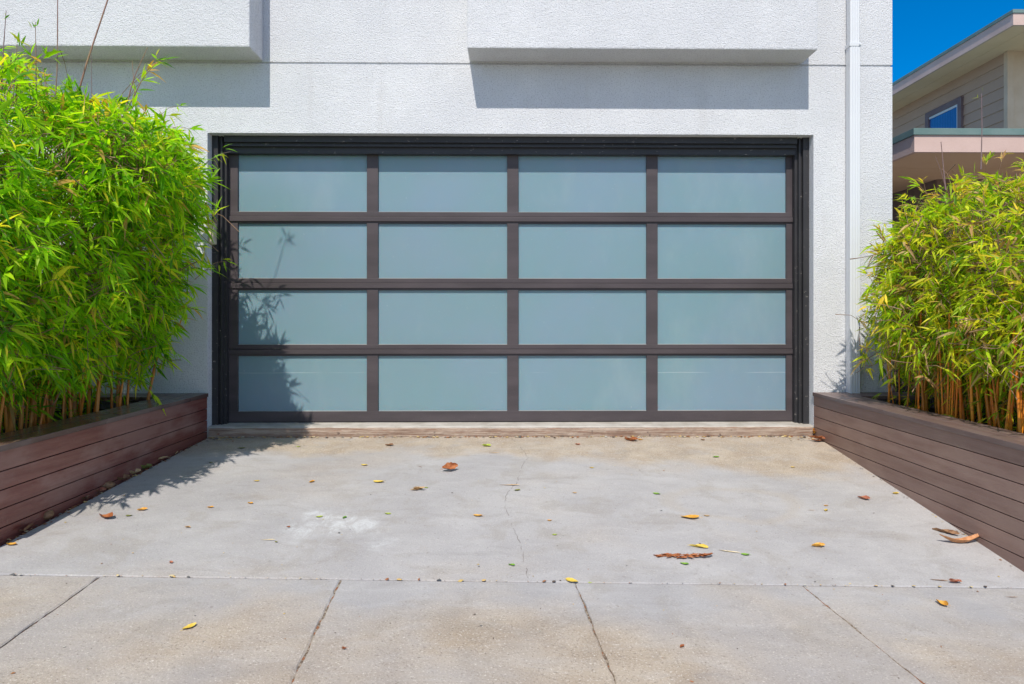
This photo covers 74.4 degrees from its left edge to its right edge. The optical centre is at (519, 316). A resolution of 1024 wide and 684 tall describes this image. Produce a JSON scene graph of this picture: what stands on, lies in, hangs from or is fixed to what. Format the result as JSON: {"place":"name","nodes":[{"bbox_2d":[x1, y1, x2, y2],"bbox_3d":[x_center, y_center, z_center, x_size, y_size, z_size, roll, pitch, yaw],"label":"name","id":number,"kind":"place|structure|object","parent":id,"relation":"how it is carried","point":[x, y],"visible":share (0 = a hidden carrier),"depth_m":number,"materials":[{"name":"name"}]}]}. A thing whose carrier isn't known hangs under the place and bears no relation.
{"place":"outdoors","nodes":[
{"label":"outdoors","id":0,"kind":"place"},
{"bbox_2d":[0,436,1023,588],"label":"driveway","id":1,"kind":"structure","parent":0,"point":[884,535],"depth_m":3.95,"materials":[{"name":"concrete"}]},
{"bbox_2d":[99,512,114,517],"bbox_3d":[-2.340,1.127,3.820,0.116,0.030,0.058,0,0,40],"label":"fallen leaf","id":2,"kind":"object","parent":1,"relation":"on","point":[107,515],"visible":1,"depth_m":3.83,"materials":[{"name":"brown plant"}]},
{"bbox_2d":[130,468,140,473],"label":"fallen leaf","id":3,"kind":"object","parent":1,"relation":"on","point":[136,471],"visible":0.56,"depth_m":4.68,"materials":[{"name":"plant"}]},
{"bbox_2d":[410,486,423,489],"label":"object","id":4,"kind":"object","parent":1,"relation":"on","point":[416,488],"visible":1,"depth_m":4.41,"materials":[{"name":"beige plant"}]},
{"bbox_2d":[442,462,457,469],"bbox_3d":[-0.503,1.077,4.829,0.129,0.032,0.072,-17,50,-35],"label":"fallen leaf","id":5,"kind":"object","parent":1,"relation":"on","point":[448,465],"visible":1,"depth_m":4.85,"materials":[{"name":"orange plant"}]},
{"bbox_2d":[0,435,1007,681],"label":"leaf crumbs","id":6,"kind":"object","parent":1,"relation":"on","point":[135,475],"visible":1,"depth_m":4.89,"materials":[{"name":"brown plant"}]},
{"bbox_2d":[505,447,528,574],"bbox_3d":[-0.015,1.144,4.477,0.151,0.222,2.582,0,0,1],"label":"driveway crack","id":7,"kind":"object","parent":1,"relation":"on","point":[508,514],"visible":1,"depth_m":4.27,"materials":[{"name":"grey concrete"}]},
{"bbox_2d":[566,577,577,581],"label":"fallen leaf","id":8,"kind":"object","parent":1,"relation":"on","point":[571,579],"visible":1,"depth_m":3.22,"materials":[{"name":"yellow plant"}]},
{"bbox_2d":[625,437,638,440],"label":"fallen leaf","id":9,"kind":"object","parent":1,"relation":"on","point":[631,438],"visible":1,"depth_m":5.66,"materials":[{"name":"orange plant"}]},
{"bbox_2d":[655,553,712,557],"bbox_3d":[0.855,1.243,3.510,0.314,0.015,0.066,-1,0,-1],"label":"fallen leaf","id":10,"kind":"object","parent":1,"relation":"on","point":[693,555],"visible":1,"depth_m":3.51,"materials":[{"name":"brown plant"}]},
{"bbox_2d":[682,515,702,517],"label":"fallen leaf","id":11,"kind":"object","parent":1,"relation":"on","point":[692,516],"visible":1,"depth_m":4.04,"materials":[{"name":"plant"}]},
{"bbox_2d":[690,544,707,547],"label":"fallen leaf","id":12,"kind":"object","parent":1,"relation":"on","point":[701,545],"visible":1,"depth_m":3.63,"materials":[{"name":"yellow plant"}]},
{"bbox_2d":[809,435,824,440],"bbox_3d":[2.515,1.021,5.663,0.174,0.041,0.079,0,0,-11],"label":"leaf clump","id":13,"kind":"object","parent":1,"relation":"on","point":[818,438],"visible":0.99,"depth_m":5.65,"materials":[{"name":"brown plant"}]},
{"bbox_2d":[812,542,824,546],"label":"fallen leaf","id":14,"kind":"object","parent":1,"relation":"on","point":[818,544],"visible":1,"depth_m":3.68,"materials":[{"name":"plant"}]},
{"bbox_2d":[858,495,869,498],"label":"fallen leaf","id":15,"kind":"object","parent":1,"relation":"on","point":[865,497],"visible":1,"depth_m":4.40,"materials":[{"name":"brown plant"}]},
{"bbox_2d":[813,392,1023,571],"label":"bamboo planter","id":16,"kind":"object","parent":1,"relation":"on","point":[965,476],"visible":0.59,"depth_m":4.14,"materials":[{"name":"wood"}]},
{"bbox_2d":[835,88,1023,432],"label":"bamboo clump","id":17,"kind":"object","parent":16,"relation":"in","point":[970,335],"visible":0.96,"depth_m":4.54,"materials":[{"name":"green plant leaves"},{"name":"bamboo canes"}]},
{"bbox_2d":[932,528,962,534],"bbox_3d":[2.477,1.241,3.902,0.152,0.023,0.048,-1,-1,34],"label":"fallen leaf","id":18,"kind":"object","parent":1,"relation":"on","point":[947,531],"visible":1,"depth_m":3.90,"materials":[{"name":"brown plant"}]},
{"bbox_2d":[949,578,961,581],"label":"fallen leaf","id":19,"kind":"object","parent":1,"relation":"on","point":[954,580],"visible":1,"depth_m":3.31,"materials":[{"name":"brown plant"}]},
{"bbox_2d":[939,534,978,542],"bbox_3d":[2.483,1.239,3.777,0.262,0.058,0.050,-3,-2,-9],"label":"fallen leaf","id":20,"kind":"object","parent":1,"relation":"on","point":[966,539],"visible":0.98,"depth_m":3.77,"materials":[{"name":"brown plant"}]},
{"bbox_2d":[0,576,1023,683],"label":"pavement","id":21,"kind":"structure","parent":0,"point":[116,630],"depth_m":2.67,"materials":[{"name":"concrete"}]},
{"bbox_2d":[182,622,195,628],"bbox_3d":[-1.291,1.210,2.628,0.032,0.009,0.067,-3,2,29],"label":"fallen leaf","id":22,"kind":"object","parent":21,"relation":"on","point":[189,625],"visible":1,"depth_m":2.64,"materials":[{"name":"yellow plant"}]},
{"bbox_2d":[936,599,949,605],"bbox_3d":[1.922,1.300,3.062,0.035,0.019,0.071,0,0,5],"label":"fallen leaf","id":23,"kind":"object","parent":21,"relation":"on","point":[943,602],"visible":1,"depth_m":3.07,"materials":[{"name":"plant"}]},
{"bbox_2d":[890,0,1023,82],"label":"sky","id":24,"kind":"structure","parent":0,"point":[922,30],"materials":[{"name":"blue"}]},
{"bbox_3d":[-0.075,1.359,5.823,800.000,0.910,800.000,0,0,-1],"label":"ground","id":25,"kind":"structure","parent":0,"visible":0},
{"bbox_2d":[0,393,207,545],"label":"bamboo planter","id":26,"kind":"object","parent":25,"relation":"on","point":[59,466],"visible":0.7,"depth_m":4.16,"materials":[{"name":"wood"}]},
{"bbox_2d":[43,510,53,519],"bbox_3d":[-2.666,1.119,3.798,0.077,0.062,0.094,0,-2,-29],"label":"pebble","id":27,"kind":"object","parent":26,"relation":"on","point":[48,514],"visible":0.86,"depth_m":3.77,"materials":[{"name":"brown stone"}]},
{"bbox_2d":[102,481,114,488],"bbox_3d":[-2.668,1.089,4.350,0.112,0.059,0.079,1,-1,-42],"label":"pebble","id":28,"kind":"object","parent":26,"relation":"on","point":[109,484],"visible":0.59,"depth_m":4.34,"materials":[{"name":"brown stone"}]},
{"bbox_2d":[0,0,238,432],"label":"bamboo clump","id":29,"kind":"object","parent":26,"relation":"in","point":[93,299],"visible":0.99,"depth_m":4.11,"materials":[{"name":"green plant"}]},
{"bbox_2d":[117,474,129,479],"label":"fallen leaf","id":30,"kind":"object","parent":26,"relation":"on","point":[125,476],"visible":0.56,"depth_m":4.53,"materials":[{"name":"plant"}]},
{"bbox_2d":[141,464,151,468],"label":"fallen leaf","id":31,"kind":"object","parent":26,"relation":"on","point":[146,466],"visible":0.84,"depth_m":4.78,"materials":[{"name":"green plant"}]},
{"bbox_2d":[0,0,891,437],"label":"garage house","id":32,"kind":"structure","parent":25,"relation":"on","point":[542,218],"depth_m":5.96,"materials":[{"name":"white paint"}]},
{"bbox_2d":[208,223,216,244],"bbox_3d":[-2.658,-0.715,5.835,0.042,0.180,0.079,0,0,-1],"label":"door keypad","id":33,"kind":"object","parent":32,"relation":"attached to","point":[214,238],"depth_m":5.81,"materials":[{"name":"beige plastic"}]},
{"bbox_2d":[229,155,792,422],"bbox_3d":[-0.065,-0.300,6.034,5.056,2.500,0.058,0,0,-1],"label":"garage door","id":34,"kind":"structure","parent":32,"relation":"in","point":[369,288],"depth_m":6.03,"materials":[{"name":"teal glass"}]},
{"bbox_2d":[892,351,998,406],"bbox_3d":[4.633,0.870,6.356,2.769,1.160,0.105,0,0,-1],"label":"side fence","id":35,"kind":"object","parent":25,"relation":"on","point":[901,384],"depth_m":6.29,"materials":[{"name":"brown wood"}]},
{"bbox_2d":[892,9,1023,350],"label":"neighbour house","id":36,"kind":"structure","parent":25,"relation":"on","point":[935,105],"depth_m":13.86,"materials":[{"name":"paint"}]},
{"bbox_2d":[925,96,963,127],"bbox_3d":[10.009,-4.406,15.907,0.072,1.150,1.330,0,0,-1],"label":"window","id":37,"kind":"structure","parent":36,"relation":"in","point":[949,115],"depth_m":15.73,"materials":[{"name":"blue glass"}]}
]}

